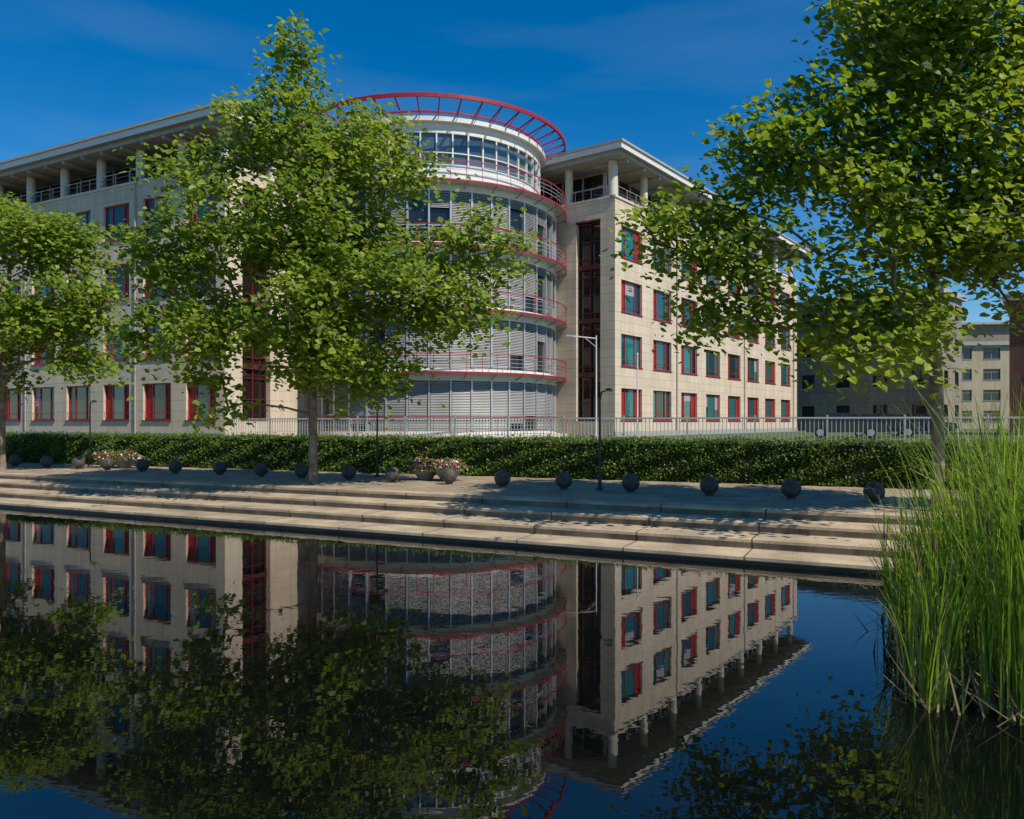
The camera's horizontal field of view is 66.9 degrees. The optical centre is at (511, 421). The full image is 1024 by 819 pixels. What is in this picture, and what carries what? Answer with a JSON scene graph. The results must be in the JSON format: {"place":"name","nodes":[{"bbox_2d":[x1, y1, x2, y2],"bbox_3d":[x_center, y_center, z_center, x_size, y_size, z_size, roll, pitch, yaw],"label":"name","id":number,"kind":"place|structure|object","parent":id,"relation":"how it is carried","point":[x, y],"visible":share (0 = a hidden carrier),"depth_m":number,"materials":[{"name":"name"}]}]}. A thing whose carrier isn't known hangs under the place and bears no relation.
{"place":"outdoors","nodes":[
{"label":"outdoors","id":0,"kind":"place"},
{"bbox_2d":[0,462,1018,515],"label":"promenade pavement","id":1,"kind":"structure","parent":0,"point":[807,497],"depth_m":23.31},
{"bbox_2d":[8,455,21,466],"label":"ball bollard","id":2,"kind":"object","parent":1,"relation":"on","point":[14,460],"visible":1,"depth_m":34.18,"materials":[{"name":"stone"}]},
{"bbox_2d":[40,456,52,467],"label":"ball bollard","id":3,"kind":"object","parent":1,"relation":"on","point":[46,461],"visible":1,"depth_m":33.23,"materials":[{"name":"stone"}]},
{"bbox_2d":[0,191,135,470],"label":"plane tree","id":4,"kind":"object","parent":1,"relation":"on","point":[57,240],"visible":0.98,"depth_m":30.34,"materials":[{"name":"green plant"}]},
{"bbox_2d":[72,457,84,468],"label":"ball bollard","id":5,"kind":"object","parent":1,"relation":"on","point":[78,462],"visible":1,"depth_m":32.39,"materials":[{"name":"stone"}]},
{"bbox_2d":[87,400,96,465],"bbox_3d":[-18.870,0.495,34.843,0.524,2.950,0.273,0,0,26],"label":"street lamp","id":6,"kind":"object","parent":1,"relation":"on","point":[94,401],"visible":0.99,"depth_m":34.87,"materials":[{"name":"black metal"}]},
{"bbox_2d":[89,449,124,467],"bbox_3d":[-17.617,1.571,33.697,1.408,0.797,1.447,0,0,0],"label":"flower planter","id":7,"kind":"object","parent":1,"relation":"on","point":[99,456],"visible":0.59,"depth_m":33.35,"materials":[{"name":"stone"}]},
{"bbox_2d":[101,458,113,469],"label":"ball bollard","id":8,"kind":"object","parent":1,"relation":"on","point":[107,463],"visible":1,"depth_m":31.52,"materials":[{"name":"stone"}]},
{"bbox_2d":[107,450,142,467],"bbox_3d":[-16.596,1.569,33.238,1.433,0.802,1.436,0,0,0],"label":"flower planter","id":9,"kind":"object","parent":1,"relation":"on","point":[116,457],"visible":0.97,"depth_m":32.94,"materials":[{"name":"stone"}]},
{"bbox_2d":[136,459,149,471],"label":"ball bollard","id":10,"kind":"object","parent":1,"relation":"on","point":[142,465],"visible":1,"depth_m":30.67,"materials":[{"name":"stone"}]},
{"bbox_2d":[168,460,181,472],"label":"ball bollard","id":11,"kind":"object","parent":1,"relation":"on","point":[174,466],"visible":1,"depth_m":29.62,"materials":[{"name":"stone"}]},
{"bbox_2d":[213,461,226,474],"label":"ball bollard","id":12,"kind":"object","parent":1,"relation":"on","point":[219,467],"visible":1,"depth_m":28.75,"materials":[{"name":"stone"}]},
{"bbox_2d":[254,462,267,476],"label":"ball bollard","id":13,"kind":"object","parent":1,"relation":"on","point":[260,469],"visible":1,"depth_m":27.80,"materials":[{"name":"stone"}]},
{"bbox_2d":[294,464,308,478],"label":"ball bollard","id":14,"kind":"object","parent":1,"relation":"on","point":[301,471],"visible":1,"depth_m":26.96,"materials":[{"name":"stone"}]},
{"bbox_2d":[83,9,550,484],"bbox_3d":[-5.984,-5.288,23.561,12.982,14.566,8.550,0,0,22],"label":"plane tree","id":15,"kind":"object","parent":1,"relation":"on","point":[330,353],"visible":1,"depth_m":23.24,"materials":[{"name":"green plant"}]},
{"bbox_2d":[341,465,355,479],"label":"ball bollard","id":16,"kind":"object","parent":1,"relation":"on","point":[348,472],"visible":1,"depth_m":26.16,"materials":[{"name":"stone"}]},
{"bbox_2d":[374,396,382,476],"bbox_3d":[-4.740,0.495,27.943,0.524,2.950,0.273,0,0,26],"label":"street lamp","id":17,"kind":"object","parent":1,"relation":"on","point":[377,470],"visible":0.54,"depth_m":27.97,"materials":[{"name":"black metal"}]},
{"bbox_2d":[385,467,399,482],"bbox_3d":[-3.890,1.712,25.280,0.500,0.515,0.500,0,0,0],"label":"ball bollard","id":18,"kind":"object","parent":1,"relation":"on","point":[392,474],"visible":1,"depth_m":25.11,"materials":[{"name":"stone"}]},
{"bbox_2d":[403,456,444,479],"bbox_3d":[-2.977,1.569,26.415,1.428,0.802,1.418,0,0,0],"label":"flower planter","id":19,"kind":"object","parent":1,"relation":"on","point":[420,471],"visible":0.77,"depth_m":26.11,"materials":[{"name":"stone"}]},
{"bbox_2d":[427,457,469,480],"bbox_3d":[-2.161,1.566,26.013,1.384,0.808,1.398,0,0,-33],"label":"flower planter","id":20,"kind":"object","parent":1,"relation":"on","point":[453,463],"visible":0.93,"depth_m":25.73,"materials":[{"name":"stone"}]},
{"bbox_2d":[441,468,456,484],"bbox_3d":[-1.984,1.712,24.495,0.500,0.515,0.500,0,0,0],"label":"ball bollard","id":21,"kind":"object","parent":1,"relation":"on","point":[449,476],"visible":1,"depth_m":24.33,"materials":[{"name":"stone"}]},
{"bbox_2d":[494,470,510,486],"bbox_3d":[-0.288,1.712,23.443,0.500,0.515,0.500,0,0,0],"label":"ball bollard","id":22,"kind":"object","parent":1,"relation":"on","point":[502,478],"visible":1,"depth_m":23.27,"materials":[{"name":"stone"}]},
{"bbox_2d":[6,430,1023,490],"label":"hedge","id":23,"kind":"object","parent":1,"relation":"on","point":[806,462],"visible":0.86,"depth_m":27.12,"materials":[{"name":"green plant"}]},
{"bbox_2d":[555,472,571,489],"bbox_3d":[1.512,1.712,22.607,0.500,0.515,0.500,0,0,0],"label":"ball bollard","id":24,"kind":"object","parent":1,"relation":"on","point":[563,480],"visible":1,"depth_m":22.44,"materials":[{"name":"stone"}]},
{"bbox_2d":[596,388,612,489],"bbox_3d":[2.680,0.495,22.443,0.524,2.950,0.273,0,0,26],"label":"street lamp","id":25,"kind":"object","parent":1,"relation":"on","point":[600,473],"visible":1,"depth_m":22.47,"materials":[{"name":"black metal"}]},
{"bbox_2d":[622,474,639,492],"bbox_3d":[3.329,1.712,21.716,0.500,0.515,0.500,0,0,0],"label":"ball bollard","id":26,"kind":"object","parent":1,"relation":"on","point":[630,483],"visible":1,"depth_m":21.55,"materials":[{"name":"stone"}]},
{"bbox_2d":[700,476,718,495],"bbox_3d":[5.292,1.712,20.783,0.500,0.515,0.500,0,0,0],"label":"ball bollard","id":27,"kind":"object","parent":1,"relation":"on","point":[709,485],"visible":1,"depth_m":20.61,"materials":[{"name":"stone"}]},
{"bbox_2d":[781,479,801,498],"bbox_3d":[7.138,1.712,19.820,0.500,0.515,0.500,0,0,0],"label":"ball bollard","id":28,"kind":"object","parent":1,"relation":"on","point":[791,488],"visible":1,"depth_m":19.65,"materials":[{"name":"stone"}]},
{"bbox_2d":[598,0,1023,511],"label":"plane tree","id":29,"kind":"object","parent":1,"relation":"on","point":[913,54],"visible":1,"depth_m":15.51,"materials":[{"name":"green plant"}]},
{"bbox_2d":[863,482,884,502],"bbox_3d":[8.844,1.712,18.930,0.500,0.515,0.500,0,0,0],"label":"ball bollard","id":30,"kind":"object","parent":1,"relation":"on","point":[878,489],"visible":0.98,"depth_m":18.77,"materials":[{"name":"stone"}]},
{"bbox_2d":[0,507,1023,818],"bbox_3d":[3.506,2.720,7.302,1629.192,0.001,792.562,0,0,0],"label":"canal water","id":31,"kind":"structure","parent":0,"point":[164,669],"depth_m":7.91,"materials":[{"name":"blue liquid"}]},
{"bbox_2d":[849,372,1023,726],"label":"cattail reeds","id":32,"kind":"object","parent":31,"relation":"in","point":[948,605],"visible":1,"depth_m":7.77,"materials":[{"name":"green plant"}]},
{"bbox_2d":[0,0,1023,322],"label":"sky","id":33,"kind":"structure","parent":0,"point":[650,75],"materials":[{"name":"blue"}]},
{"bbox_2d":[568,429,1021,443],"bbox_3d":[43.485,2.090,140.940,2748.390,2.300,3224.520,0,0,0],"label":"ground","id":34,"kind":"structure","parent":0,"point":[798,434],"depth_m":53.97,"materials":[{"name":"green concrete"}]},
{"bbox_2d":[0,100,330,438],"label":"wing","id":35,"kind":"structure","parent":34,"relation":"on","point":[85,177],"depth_m":44.37,"materials":[{"name":"beige stone"}]},
{"bbox_2d":[300,92,566,437],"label":"rotunda","id":36,"kind":"structure","parent":34,"relation":"on","point":[517,377],"depth_m":43.44,"materials":[{"name":"white glass"}]},
{"bbox_2d":[0,472,977,575],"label":"canal steps","id":37,"kind":"structure","parent":34,"relation":"on","point":[823,540],"depth_m":18.64,"materials":[{"name":"concrete"}]},
{"bbox_2d":[565,335,597,438],"bbox_3d":[3.622,-1.775,39.850,1.761,5.429,0.274,0,0,-12],"label":"light mast","id":38,"kind":"object","parent":34,"relation":"on","point":[596,376],"visible":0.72,"depth_m":39.96,"materials":[{"name":"white metal"}]},
{"bbox_2d":[229,414,1022,446],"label":"metal fence","id":39,"kind":"object","parent":34,"relation":"on","point":[357,418],"visible":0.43,"depth_m":30.77,"materials":[{"name":"metal"}]},
{"bbox_2d":[635,353,639,438],"bbox_3d":[6.300,-1.270,38.900,0.259,4.420,0.259,0,0,22],"label":"flagpole","id":40,"kind":"object","parent":34,"relation":"on","point":[637,396],"visible":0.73,"depth_m":38.86,"materials":[{"name":"white metal"}]},
{"bbox_2d":[469,138,810,436],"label":"wing","id":41,"kind":"structure","parent":34,"relation":"on","point":[599,185],"depth_m":51.30,"materials":[{"name":"beige stone"}]},
{"bbox_2d":[806,413,887,437],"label":"parked car","id":42,"kind":"object","parent":34,"relation":"on","point":[822,427],"visible":0.72,"depth_m":44.79,"materials":[{"name":"grey paint"}]},
{"bbox_2d":[797,287,966,431],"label":"concrete office building","id":43,"kind":"structure","parent":34,"relation":"on","point":[816,400],"depth_m":80.28,"materials":[{"name":"beige concrete"}]},
{"bbox_2d":[855,413,923,436],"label":"parked car","id":44,"kind":"object","parent":34,"relation":"on","point":[892,423],"visible":0.59,"depth_m":46.99,"materials":[{"name":"paint"}]},
{"bbox_2d":[889,413,957,435],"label":"parked car","id":45,"kind":"object","parent":34,"relation":"on","point":[924,422],"visible":0.31,"depth_m":49.67,"materials":[{"name":"paint"}]},
{"bbox_2d":[962,322,1008,428],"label":"beige office building","id":46,"kind":"structure","parent":34,"relation":"on","point":[988,361],"depth_m":106.98,"materials":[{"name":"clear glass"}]},
{"bbox_2d":[1002,292,1023,434],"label":"brick building","id":47,"kind":"structure","parent":34,"relation":"on","point":[1016,354],"depth_m":54.76,"materials":[{"name":"brown brick"}]}
]}

